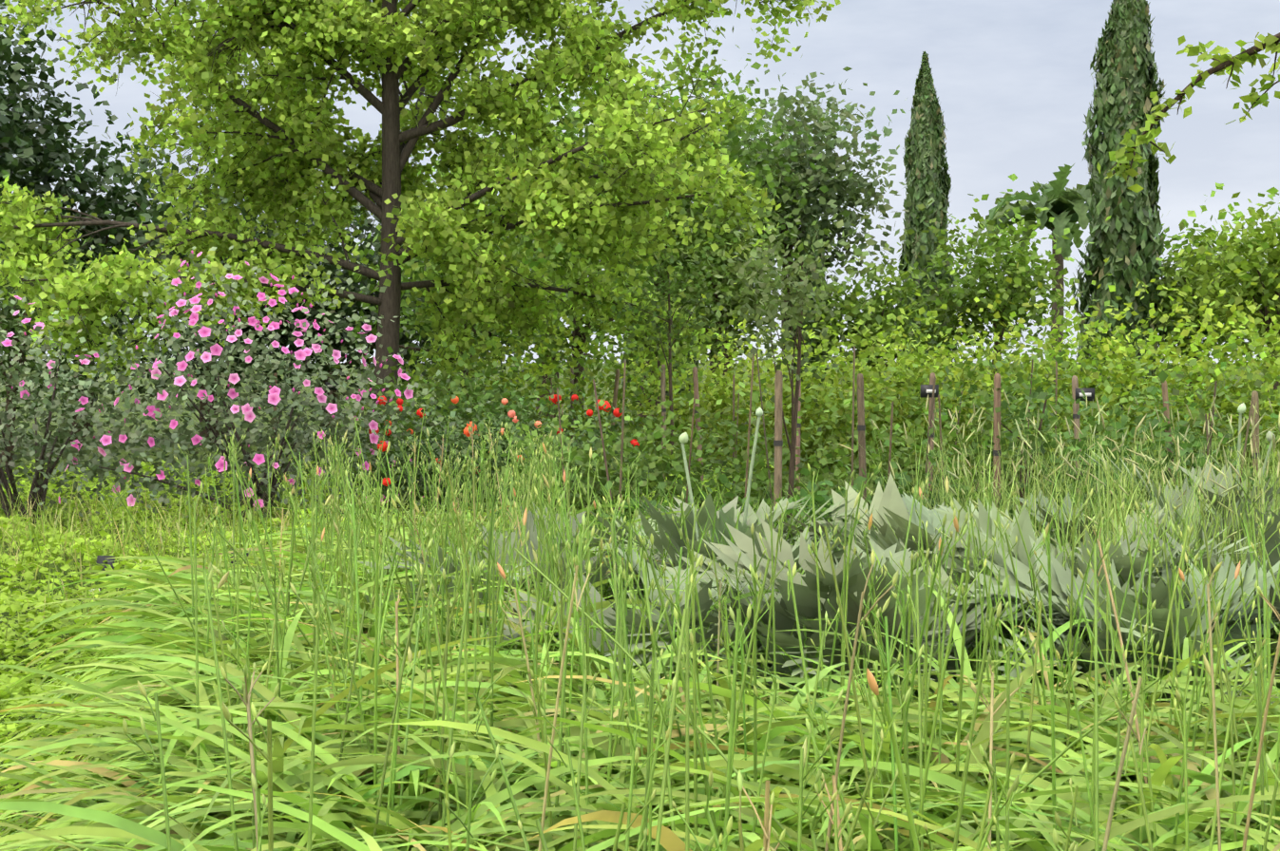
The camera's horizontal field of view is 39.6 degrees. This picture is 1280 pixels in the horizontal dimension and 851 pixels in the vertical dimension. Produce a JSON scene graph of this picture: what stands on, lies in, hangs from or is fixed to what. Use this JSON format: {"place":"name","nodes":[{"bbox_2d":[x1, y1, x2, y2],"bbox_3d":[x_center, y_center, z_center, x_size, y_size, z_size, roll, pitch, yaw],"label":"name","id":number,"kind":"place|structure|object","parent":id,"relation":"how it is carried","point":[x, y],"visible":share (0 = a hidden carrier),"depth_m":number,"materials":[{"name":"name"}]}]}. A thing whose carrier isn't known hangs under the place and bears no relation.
{"place":"outdoors","nodes":[
{"label":"outdoors","id":0,"kind":"place"},
{"bbox_2d":[0,28,1279,534],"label":"hedge","id":1,"kind":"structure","parent":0,"point":[1218,304],"depth_m":27.19,"materials":[{"name":"green plant"}]},
{"bbox_2d":[0,362,1279,835],"bbox_3d":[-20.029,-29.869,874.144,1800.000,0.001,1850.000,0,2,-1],"label":"ground","id":2,"kind":"structure","parent":0,"point":[203,450],"depth_m":32.47,"materials":[{"name":"green plant"}]},
{"bbox_2d":[0,0,570,442],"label":"foliage","id":3,"kind":"object","parent":2,"relation":"on","point":[19,139],"visible":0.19,"depth_m":34.01,"materials":[{"name":"green plant"}]},
{"bbox_2d":[0,199,674,538],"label":"shrub","id":4,"kind":"object","parent":2,"relation":"on","point":[460,441],"depth_m":16.65,"materials":[{"name":"plant"}]},
{"bbox_2d":[0,467,708,833],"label":"grass","id":5,"kind":"structure","parent":2,"relation":"on","point":[122,523],"depth_m":14.41,"materials":[{"name":"green plant"}]},
{"bbox_2d":[0,454,774,836],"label":"ground cover","id":6,"kind":"object","parent":2,"relation":"on","point":[11,644],"visible":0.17,"depth_m":12.15,"materials":[{"name":"green plant"}]},
{"bbox_2d":[0,0,840,482],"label":"tree","id":7,"kind":"object","parent":2,"relation":"on","point":[287,101],"depth_m":21.47,"materials":[{"name":"green plant"}]},
{"bbox_2d":[90,382,1094,592],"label":"labels","id":8,"kind":"object","parent":2,"relation":"on","point":[926,391],"visible":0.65,"depth_m":14.93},
{"bbox_2d":[0,491,1279,850],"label":"daylily leaves","id":9,"kind":"object","parent":2,"relation":"on","point":[162,649],"visible":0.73,"depth_m":5.12,"materials":[{"name":"green plant"}]},
{"bbox_2d":[619,295,672,407],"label":"cypress tree","id":10,"kind":"object","parent":2,"relation":"on","point":[629,380],"depth_m":51.62,"materials":[{"name":"green plant"}]},
{"bbox_2d":[671,293,699,410],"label":"cypress tree","id":11,"kind":"object","parent":2,"relation":"on","point":[685,369],"depth_m":54.40,"materials":[{"name":"green plant"}]},
{"bbox_2d":[102,401,1279,850],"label":"daylily scapes","id":12,"kind":"object","parent":2,"relation":"on","point":[1264,690],"visible":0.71,"depth_m":4.90,"materials":[{"name":"green plant"}]},
{"bbox_2d":[100,398,1279,850],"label":"daylily buds","id":13,"kind":"object","parent":12,"relation":"attached to","point":[872,683],"visible":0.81,"depth_m":4.71,"materials":[{"name":"green plant"}]},
{"bbox_2d":[271,262,1260,533],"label":"stakes","id":14,"kind":"object","parent":2,"relation":"on","point":[779,424],"visible":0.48,"depth_m":13.13,"materials":[{"name":"brown wood"}]},
{"bbox_2d":[98,391,1260,591],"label":"stake ties","id":15,"kind":"object","parent":14,"relation":"attached to","point":[859,428],"visible":0.42,"depth_m":13.09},
{"bbox_2d":[314,407,1279,736],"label":"weeds","id":16,"kind":"object","parent":2,"relation":"on","point":[1134,497],"visible":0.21,"depth_m":9.40,"materials":[{"name":"green plant"}]},
{"bbox_2d":[838,388,1279,545],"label":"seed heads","id":17,"kind":"object","parent":16,"relation":"attached to","point":[1242,458],"visible":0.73,"depth_m":10.57,"materials":[{"name":"green plant"}]},
{"bbox_2d":[324,450,1279,725],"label":"cardoon leaves","id":18,"kind":"object","parent":2,"relation":"on","point":[891,506],"visible":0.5,"depth_m":7.80,"materials":[{"name":"green plant"}]},
{"bbox_2d":[785,209,834,423],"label":"cypress tree","id":19,"kind":"object","parent":2,"relation":"on","point":[811,230],"depth_m":45.57,"materials":[{"name":"green plant"}]},
{"bbox_2d":[558,164,1279,544],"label":"young tree leaves","id":20,"kind":"object","parent":2,"relation":"on","point":[772,309],"visible":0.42,"depth_m":12.97,"materials":[{"name":"green plant"}]},
{"bbox_2d":[910,62,939,399],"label":"cypress","id":21,"kind":"object","parent":2,"relation":"on","point":[916,296],"depth_m":63.65,"materials":[{"name":"green plant"}]},
{"bbox_2d":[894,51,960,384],"bbox_3d":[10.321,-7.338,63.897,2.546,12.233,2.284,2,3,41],"label":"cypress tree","id":22,"kind":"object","parent":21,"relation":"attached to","point":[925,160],"visible":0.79,"depth_m":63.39,"materials":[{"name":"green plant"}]},
{"bbox_2d":[678,402,1275,541],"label":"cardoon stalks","id":23,"kind":"object","parent":2,"relation":"on","point":[683,438],"visible":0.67,"depth_m":10.53,"materials":[{"name":"plant"}]},
{"bbox_2d":[1096,14,1145,417],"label":"cypress","id":24,"kind":"object","parent":2,"relation":"on","point":[1139,246],"depth_m":49.61,"materials":[{"name":"green plant"}]},
{"bbox_2d":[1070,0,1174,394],"bbox_3d":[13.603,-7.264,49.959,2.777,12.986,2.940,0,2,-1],"label":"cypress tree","id":25,"kind":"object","parent":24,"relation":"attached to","point":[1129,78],"visible":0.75,"depth_m":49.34,"materials":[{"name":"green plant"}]},
{"bbox_2d":[0,0,1279,362],"label":"sky","id":26,"kind":"structure","parent":0,"point":[1013,82],"materials":[{"name":"grey"}]},
{"bbox_2d":[1096,32,1279,192],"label":"branch","id":27,"kind":"object","parent":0,"point":[1118,156],"depth_m":10.35,"materials":[{"name":"green plant"}]}
]}

